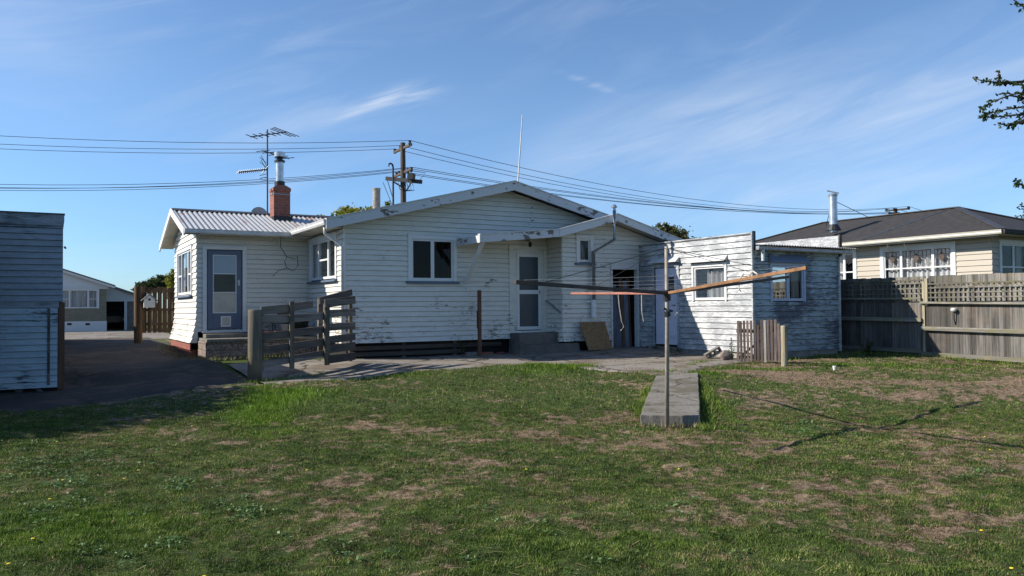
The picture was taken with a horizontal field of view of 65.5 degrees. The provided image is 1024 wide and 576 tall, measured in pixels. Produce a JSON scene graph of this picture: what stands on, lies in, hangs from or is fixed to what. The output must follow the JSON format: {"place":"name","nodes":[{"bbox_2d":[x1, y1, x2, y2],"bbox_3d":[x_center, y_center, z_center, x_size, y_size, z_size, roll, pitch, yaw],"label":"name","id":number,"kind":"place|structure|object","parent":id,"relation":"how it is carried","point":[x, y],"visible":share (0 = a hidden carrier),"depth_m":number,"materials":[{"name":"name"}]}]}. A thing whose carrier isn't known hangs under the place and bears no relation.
{"place":"outdoors","nodes":[
{"label":"outdoors","id":0,"kind":"place"},
{"bbox_2d":[65,330,170,338],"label":"driveway","id":1,"kind":"structure","parent":0,"point":[104,334],"depth_m":34.35,"materials":[{"name":"concrete"}]},
{"bbox_2d":[0,337,254,411],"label":"driveway","id":2,"kind":"structure","parent":0,"point":[98,370],"depth_m":16.59,"materials":[{"name":"grey asphalt"}]},
{"bbox_2d":[155,344,306,359],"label":"grass","id":3,"kind":"structure","parent":0,"point":[201,357],"depth_m":19.70,"materials":[{"name":"green plant"}]},
{"bbox_2d":[0,311,1023,575],"bbox_3d":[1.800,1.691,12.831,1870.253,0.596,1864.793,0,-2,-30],"label":"ground","id":4,"kind":"structure","parent":0,"point":[912,393],"depth_m":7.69,"materials":[{"name":"green plant"}]},
{"bbox_2d":[0,211,65,391],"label":"timber outbuilding","id":5,"kind":"structure","parent":4,"relation":"on","point":[32,325],"depth_m":15.15,"materials":[{"name":"paint"}]},
{"bbox_2d":[0,308,57,389],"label":"wall","id":6,"kind":"structure","parent":5,"relation":"in","point":[23,331],"depth_m":15.09,"materials":[{"name":"paint"}]},
{"bbox_2d":[62,269,115,331],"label":"brick house","id":7,"kind":"structure","parent":4,"relation":"on","point":[84,298],"depth_m":40.98,"materials":[{"name":"brick"}]},
{"bbox_2d":[62,288,98,307],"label":"window","id":8,"kind":"structure","parent":7,"relation":"in","point":[72,297],"depth_m":41.01,"materials":[{"name":"white glass"}]},
{"bbox_2d":[106,307,123,326],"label":"parked car","id":9,"kind":"object","parent":4,"relation":"on","point":[114,315],"visible":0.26,"depth_m":45.63,"materials":[{"name":"paint"}]},
{"bbox_2d":[106,287,133,329],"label":"garage","id":10,"kind":"structure","parent":4,"relation":"on","point":[123,299],"depth_m":44.70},
{"bbox_2d":[130,274,167,307],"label":"tree","id":11,"kind":"object","parent":4,"relation":"on","point":[157,281],"visible":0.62,"depth_m":59.52,"materials":[{"name":"green plant"}]},
{"bbox_2d":[134,286,174,342],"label":"side gate","id":12,"kind":"structure","parent":4,"relation":"on","point":[145,320],"depth_m":26.54,"materials":[{"name":"brown wood"}]},
{"bbox_2d":[140,294,157,307],"bbox_3d":[-11.996,0.417,26.328,0.514,0.462,0.380,0,-2,-30],"label":"birdhouse","id":13,"kind":"object","parent":12,"relation":"attached to","point":[148,300],"visible":1,"depth_m":26.20,"materials":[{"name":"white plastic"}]},
{"bbox_2d":[164,268,174,333],"bbox_3d":[-15.231,0.745,36.032,0.964,3.270,0.992,0,-2,-30],"label":"tree","id":14,"kind":"object","parent":4,"relation":"on","point":[170,279],"visible":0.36,"depth_m":35.82,"materials":[{"name":"green plant"}]},
{"bbox_2d":[247,310,261,383],"bbox_3d":[-4.932,1.205,15.276,0.280,1.575,0.276,0,-2,-30],"label":"corner post","id":15,"kind":"object","parent":4,"relation":"on","point":[254,372],"visible":0.85,"depth_m":15.17,"materials":[{"name":"grey wood"}]},
{"bbox_2d":[261,289,352,370],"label":"rail gate","id":16,"kind":"structure","parent":15,"relation":"attached to","point":[291,333],"depth_m":15.79,"materials":[{"name":"grey wood"}]},
{"bbox_2d":[198,333,316,360],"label":"terrace","id":17,"kind":"structure","parent":4,"relation":"on","point":[223,345],"depth_m":19.54,"materials":[{"name":"concrete"}]},
{"bbox_2d":[279,324,288,330],"bbox_3d":[-5.841,1.085,20.414,0.260,0.328,0.253,0,-2,-30],"label":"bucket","id":18,"kind":"object","parent":17,"relation":"on","point":[284,326],"visible":0.66,"depth_m":20.32,"materials":[{"name":"grey plastic"}]},
{"bbox_2d":[285,321,308,336],"bbox_3d":[-5.589,1.049,20.676,0.660,0.408,0.650,0,-2,-30],"label":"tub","id":19,"kind":"object","parent":17,"relation":"on","point":[302,324],"visible":0.3,"depth_m":20.45,"materials":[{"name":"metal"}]},
{"bbox_2d":[270,312,288,323],"bbox_3d":[-6.015,0.780,20.767,0.550,0.300,0.050,0,-2,-30],"label":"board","id":20,"kind":"object","parent":19,"relation":"on","point":[286,313],"visible":0.21,"depth_m":20.75,"materials":[{"name":"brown wood"}]},
{"bbox_2d":[222,376,315,439],"bbox_3d":[-3.879,1.790,12.722,1.482,0.291,6.206,0,-1,-16],"label":"bright patch","id":21,"kind":"object","parent":4,"relation":"on","point":[272,417],"visible":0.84,"depth_m":11.82,"materials":[{"name":"green plant"}]},
{"bbox_2d":[237,373,325,384],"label":"grass","id":22,"kind":"structure","parent":4,"relation":"on","point":[265,380],"depth_m":15.25,"materials":[{"name":"green plant"}]},
{"bbox_2d":[330,202,372,215],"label":"tree","id":23,"kind":"object","parent":4,"relation":"on","point":[347,209],"visible":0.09,"depth_m":43.52,"materials":[{"name":"green plant"}]},
{"bbox_2d":[385,140,424,202],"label":"power pole","id":24,"kind":"object","parent":4,"relation":"on","point":[410,179],"visible":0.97,"depth_m":42.00,"materials":[{"name":"brown wood"}]},
{"bbox_2d":[0,172,882,213],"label":"power line","id":25,"kind":"object","parent":24,"relation":"attached to","point":[334,178],"visible":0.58,"depth_m":41.85,"materials":[{"name":"metal"}]},
{"bbox_2d":[0,171,892,213],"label":"power line","id":26,"kind":"object","parent":24,"relation":"attached to","point":[438,177],"visible":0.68,"depth_m":43.37,"materials":[{"name":"metal"}]},
{"bbox_2d":[0,167,893,214],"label":"power line","id":27,"kind":"object","parent":24,"relation":"attached to","point":[408,167],"visible":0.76,"depth_m":41.11,"materials":[{"name":"metal"}]},
{"bbox_2d":[1,168,898,213],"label":"power line","id":28,"kind":"object","parent":24,"relation":"attached to","point":[359,173],"visible":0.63,"depth_m":40.91,"materials":[{"name":"metal"}]},
{"bbox_2d":[4,144,905,211],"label":"power line","id":29,"kind":"object","parent":24,"relation":"attached to","point":[452,158],"visible":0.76,"depth_m":44.88,"materials":[{"name":"metal"}]},
{"bbox_2d":[10,149,899,212],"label":"power line","id":30,"kind":"object","parent":24,"relation":"attached to","point":[421,155],"visible":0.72,"depth_m":45.00,"materials":[{"name":"metal"}]},
{"bbox_2d":[8,136,918,209],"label":"power line","id":31,"kind":"object","parent":24,"relation":"attached to","point":[452,151],"visible":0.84,"depth_m":42.86,"materials":[{"name":"metal"}]},
{"bbox_2d":[288,363,521,382],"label":"edge grass","id":32,"kind":"structure","parent":4,"relation":"on","point":[307,381],"depth_m":15.67,"materials":[{"name":"green plant"}]},
{"bbox_2d":[159,151,683,357],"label":"weatherboard house","id":33,"kind":"structure","parent":4,"relation":"on","point":[414,275],"depth_m":20.79,"materials":[{"name":"paint"}]},
{"bbox_2d":[174,244,193,297],"bbox_3d":[-8.975,-0.426,21.974,0.278,1.385,2.900,0,-2,-30],"label":"window","id":34,"kind":"structure","parent":33,"relation":"in","point":[181,252],"depth_m":22.44,"materials":[{"name":"paint"}]},
{"bbox_2d":[207,250,241,328],"bbox_3d":[-7.386,0.044,20.479,0.840,2.020,0.114,0,-2,-30],"label":"door","id":35,"kind":"structure","parent":33,"relation":"in","point":[224,309],"depth_m":20.49,"materials":[{"name":"blue paint"}]},
{"bbox_2d":[251,207,266,212],"bbox_3d":[-7.448,-2.098,23.483,0.480,0.604,0.152,0,-2,-30],"label":"satellite dish","id":36,"kind":"object","parent":33,"relation":"attached to","point":[259,209],"visible":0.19,"depth_m":23.56,"materials":[{"name":"metal"}]},
{"bbox_2d":[236,127,298,214],"bbox_3d":[-7.024,-3.348,22.951,1.760,2.671,0.214,0,-2,-30],"label":"tv antenna","id":37,"kind":"object","parent":33,"relation":"attached to","point":[261,169],"visible":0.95,"depth_m":22.91,"materials":[{"name":"metal"}]},
{"bbox_2d":[306,232,337,283],"bbox_3d":[-4.793,-0.732,20.382,0.267,1.195,2.450,0,-2,-30],"label":"window","id":38,"kind":"structure","parent":33,"relation":"in","point":[316,241],"depth_m":20.70,"materials":[{"name":"paint"}]},
{"bbox_2d":[406,234,459,283],"bbox_3d":[-1.990,-0.722,20.040,1.440,1.235,0.135,0,-2,-30],"label":"window","id":39,"kind":"structure","parent":33,"relation":"in","point":[430,257],"depth_m":20.06,"materials":[{"name":"paint"}]},
{"bbox_2d":[517,115,522,180],"bbox_3d":[0.208,-3.590,20.987,0.198,1.953,0.040,0,-2,-30],"label":"aerial pole","id":40,"kind":"object","parent":33,"relation":"on","point":[520,150],"visible":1,"depth_m":20.98,"materials":[{"name":"white metal"}]},
{"bbox_2d":[517,253,540,329],"bbox_3d":[0.457,0.099,21.433,0.740,2.050,0.060,0,-2,-30],"label":"screen door","id":41,"kind":"structure","parent":33,"relation":"in","point":[528,265],"depth_m":21.44,"materials":[{"name":"paint"}]},
{"bbox_2d":[575,234,595,264],"bbox_3d":[1.932,-1.024,21.509,0.660,0.825,0.265,0,-2,-30],"label":"window","id":42,"kind":"structure","parent":33,"relation":"in","point":[581,239],"depth_m":21.54,"materials":[{"name":"paint"}]},
{"bbox_2d":[228,347,751,383],"bbox_3d":[0.062,1.706,17.541,10.860,0.302,6.807,0,-2,-30],"label":"concrete apron","id":43,"kind":"object","parent":4,"relation":"on","point":[370,367],"visible":0.86,"depth_m":17.84,"materials":[{"name":"grey concrete"}]},
{"bbox_2d":[323,296,355,364],"bbox_3d":[-3.690,0.896,17.146,0.234,1.454,1.240,-1,-1,16],"label":"rail fence panel","id":44,"kind":"object","parent":43,"relation":"on","point":[349,346],"visible":1,"depth_m":16.99,"materials":[{"name":"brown wood"}]},
{"bbox_2d":[457,337,473,354],"bbox_3d":[-1.195,1.476,20.251,0.432,0.466,0.242,-2,-2,42],"label":"weed plant","id":45,"kind":"object","parent":43,"relation":"on","point":[462,351],"visible":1,"depth_m":20.29,"materials":[{"name":"green plant"}]},
{"bbox_2d":[465,352,477,355],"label":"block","id":46,"kind":"structure","parent":43,"relation":"on","point":[471,353],"depth_m":20.03,"materials":[{"name":"concrete"}]},
{"bbox_2d":[477,290,481,355],"bbox_3d":[-0.832,0.913,20.094,0.115,1.720,0.070,0,-2,-30],"label":"post","id":47,"kind":"object","parent":43,"relation":"on","point":[479,319],"visible":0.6,"depth_m":20.07,"materials":[{"name":"wood"}]},
{"bbox_2d":[579,321,611,349],"bbox_3d":[2.234,1.270,21.204,0.880,0.740,0.305,0,-2,-30],"label":"leaning board","id":48,"kind":"object","parent":43,"relation":"on","point":[596,335],"visible":1,"depth_m":21.20,"materials":[{"name":"brown wood"}]},
{"bbox_2d":[618,279,625,346],"bbox_3d":[3.084,0.709,22.331,0.152,1.932,0.130,0,-2,-30],"label":"plank","id":49,"kind":"object","parent":43,"relation":"on","point":[620,285],"visible":0.64,"depth_m":22.32,"materials":[{"name":"grey wood"}]},
{"bbox_2d":[623,281,629,346],"bbox_3d":[3.210,0.735,22.427,0.143,1.882,0.130,0,-2,-30],"label":"plank","id":50,"kind":"object","parent":43,"relation":"on","point":[626,315],"visible":0.64,"depth_m":22.41,"materials":[{"name":"grey wood"}]},
{"bbox_2d":[703,346,721,358],"bbox_3d":[4.819,1.560,19.104,0.421,0.330,0.200,0,-1,0],"label":"concrete block","id":51,"kind":"object","parent":43,"relation":"on","point":[719,351],"depth_m":19.01,"materials":[{"name":"grey concrete"}]},
{"bbox_2d":[720,350,730,359],"bbox_3d":[4.964,1.576,18.578,0.284,0.268,0.253,0,-2,-30],"label":"rock","id":52,"kind":"object","parent":43,"relation":"on","point":[725,354],"visible":0.93,"depth_m":18.49,"materials":[{"name":"grey stone"}]},
{"bbox_2d":[0,376,1011,575],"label":"clover weeds","id":53,"kind":"object","parent":4,"relation":"on","point":[247,510],"visible":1,"depth_m":6.67,"materials":[{"name":"green plant"}]},
{"bbox_2d":[524,361,601,368],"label":"crest grass","id":54,"kind":"structure","parent":4,"relation":"on","point":[550,364],"depth_m":17.11,"materials":[{"name":"green plant"}]},
{"bbox_2d":[613,284,618,346],"bbox_3d":[2.865,0.781,22.157,0.137,1.782,0.130,0,-2,-30],"label":"plank","id":55,"kind":"object","parent":4,"relation":"on","point":[615,321],"visible":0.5,"depth_m":22.14,"materials":[{"name":"grey wood"}]},
{"bbox_2d":[616,291,621,346],"bbox_3d":[2.974,0.883,22.240,0.132,1.582,0.130,0,-2,-30],"label":"plank","id":56,"kind":"object","parent":4,"relation":"on","point":[619,328],"visible":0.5,"depth_m":22.22,"materials":[{"name":"grey wood"}]},
{"bbox_2d":[626,278,631,346],"bbox_3d":[3.300,0.686,22.503,0.105,1.982,0.130,0,-2,-30],"label":"plank","id":57,"kind":"object","parent":4,"relation":"on","point":[629,319],"visible":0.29,"depth_m":22.49,"materials":[{"name":"grey wood"}]},
{"bbox_2d":[585,359,717,376],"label":"crack grass","id":58,"kind":"structure","parent":4,"relation":"on","point":[655,369],"depth_m":16.75,"materials":[{"name":"green plant"}]},
{"bbox_2d":[514,246,807,427],"bbox_3d":[2.244,0.693,10.784,3.529,2.481,5.007,-1,-1,11],"label":"clothes line","id":59,"kind":"object","parent":4,"relation":"on","point":[666,293],"visible":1,"depth_m":10.45,"materials":[{"name":"metal"}]},
{"bbox_2d":[628,421,709,428],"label":"grass","id":60,"kind":"structure","parent":4,"relation":"on","point":[671,426],"depth_m":10.49,"materials":[{"name":"green plant"}]},
{"bbox_2d":[644,391,699,405],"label":"path slab","id":61,"kind":"structure","parent":4,"relation":"on","point":[679,398],"depth_m":11.97,"materials":[{"name":"concrete"}]},
{"bbox_2d":[652,222,693,239],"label":"tree","id":62,"kind":"object","parent":4,"relation":"on","point":[672,230],"visible":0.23,"depth_m":44.65,"materials":[{"name":"green plant"}]},
{"bbox_2d":[649,373,698,392],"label":"path slab","id":63,"kind":"structure","parent":4,"relation":"on","point":[686,382],"depth_m":13.77,"materials":[{"name":"concrete"}]},
{"bbox_2d":[628,359,719,374],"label":"crack weeds","id":64,"kind":"object","parent":4,"relation":"on","point":[696,361],"visible":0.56,"depth_m":15.94,"materials":[{"name":"green plant"}]},
{"bbox_2d":[629,378,722,431],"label":"path grass","id":65,"kind":"structure","parent":4,"relation":"on","point":[708,416],"depth_m":11.96,"materials":[{"name":"green plant"}]},
{"bbox_2d":[729,337,734,359],"bbox_3d":[5.142,1.448,18.606,0.151,0.600,0.161,-1,-1,27],"label":"weed plant","id":66,"kind":"object","parent":4,"relation":"on","point":[732,348],"visible":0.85,"depth_m":18.58,"materials":[{"name":"green plant"}]},
{"bbox_2d":[638,231,856,359],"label":"garden shed","id":67,"kind":"structure","parent":4,"relation":"on","point":[804,306],"depth_m":19.98,"materials":[{"name":"paint"}]},
{"bbox_2d":[655,267,676,344],"bbox_3d":[4.138,0.488,21.387,0.107,2.050,0.860,0,-2,-30],"label":"door","id":68,"kind":"structure","parent":67,"relation":"in","point":[660,273],"depth_m":21.46,"materials":[{"name":"purple paint"}]},
{"bbox_2d":[691,262,727,300],"bbox_3d":[5.017,-0.145,20.029,0.243,0.940,1.260,0,-2,-30],"label":"window","id":69,"kind":"structure","parent":67,"relation":"in","point":[713,269],"depth_m":20.05,"materials":[{"name":"paint"}]},
{"bbox_2d":[769,262,806,301],"bbox_3d":[6.681,-0.137,19.453,1.260,0.950,0.230,0,-2,-30],"label":"window","id":70,"kind":"structure","parent":67,"relation":"in","point":[794,275],"depth_m":19.57,"materials":[{"name":"blue paint"}]},
{"bbox_2d":[736,319,780,362],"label":"picket gate","id":71,"kind":"structure","parent":4,"relation":"on","point":[742,351],"depth_m":17.75,"materials":[{"name":"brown wood"}]},
{"bbox_2d":[781,326,787,366],"bbox_3d":[5.883,1.308,17.210,0.140,0.990,0.136,0,-2,-30],"label":"post","id":72,"kind":"object","parent":4,"relation":"on","point":[784,352],"visible":0.79,"depth_m":17.16,"materials":[{"name":"beige wood"}]},
{"bbox_2d":[859,339,874,351],"bbox_3d":[8.943,1.456,19.904,0.270,0.378,0.624,0,-1,-14],"label":"weed plant","id":73,"kind":"object","parent":4,"relation":"on","point":[867,348],"visible":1,"depth_m":20.02,"materials":[{"name":"green plant"}]},
{"bbox_2d":[841,276,925,355],"bbox_3d":[8.907,0.739,21.280,0.250,1.968,4.420,0,-2,-30],"label":"lattice topped fence","id":74,"kind":"object","parent":4,"relation":"on","point":[885,314],"visible":0.5,"depth_m":20.28,"materials":[{"name":"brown wood"}]},
{"bbox_2d":[885,206,909,213],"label":"power pole","id":75,"kind":"object","parent":4,"relation":"on","point":[894,210],"visible":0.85,"depth_m":72.93,"materials":[{"name":"brown wood"}]},
{"bbox_2d":[920,273,1023,363],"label":"lattice topped fence","id":76,"kind":"object","parent":4,"relation":"on","point":[989,319],"visible":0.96,"depth_m":18.27,"materials":[{"name":"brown wood"}]},
{"bbox_2d":[950,308,956,324],"bbox_3d":[10.330,0.663,18.626,0.126,0.394,0.126,-1,-1,15],"label":"garden light","id":77,"kind":"object","parent":76,"relation":"attached to","point":[953,310],"visible":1,"depth_m":18.62,"materials":[{"name":"metal"}]},
{"bbox_2d":[972,0,1023,218],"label":"tree","id":78,"kind":"object","parent":4,"relation":"on","point":[1014,124],"visible":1,"depth_m":7.94,"materials":[{"name":"green plant"}]},
{"bbox_2d":[0,0,1023,307],"label":"sky","id":79,"kind":"structure","parent":0,"point":[782,104],"materials":[{"name":"blue"}]},
{"bbox_2d":[1,373,1023,574],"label":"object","id":80,"kind":"object","parent":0,"point":[536,484],"visible":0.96,"depth_m":7.10,"materials":[{"name":"beige plant"}]},
{"bbox_2d":[640,405,699,428],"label":"path","id":81,"kind":"structure","parent":0,"point":[679,414],"depth_m":10.65,"materials":[{"name":"concrete"}]},
{"bbox_2d":[756,190,1023,279],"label":"neighbour house","id":82,"kind":"structure","parent":0,"point":[958,240],"depth_m":26.99,"materials":[{"name":"beige paint"}]},
{"bbox_2d":[840,249,857,279],"bbox_3d":[12.126,-0.385,29.072,0.265,1.995,1.240,0,-2,-30],"label":"window","id":83,"kind":"structure","parent":82,"relation":"in","point":[843,272],"depth_m":28.90,"materials":[{"name":"paint"}]},
{"bbox_2d":[880,241,956,277],"bbox_3d":[13.556,-0.464,26.608,0.278,2.015,2.780,0,-2,-30],"label":"window","id":84,"kind":"structure","parent":82,"relation":"in","point":[936,258],"depth_m":26.56,"materials":[{"name":"paint"}]},
{"bbox_2d":[998,239,1023,273],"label":"window","id":85,"kind":"structure","parent":82,"relation":"in","point":[1002,242],"depth_m":25.06,"materials":[{"name":"paint"}]},
{"bbox_2d":[780,350,1023,364],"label":"grass","id":86,"kind":"structure","parent":0,"point":[816,356],"depth_m":19.05,"materials":[{"name":"green plant"}]}
]}

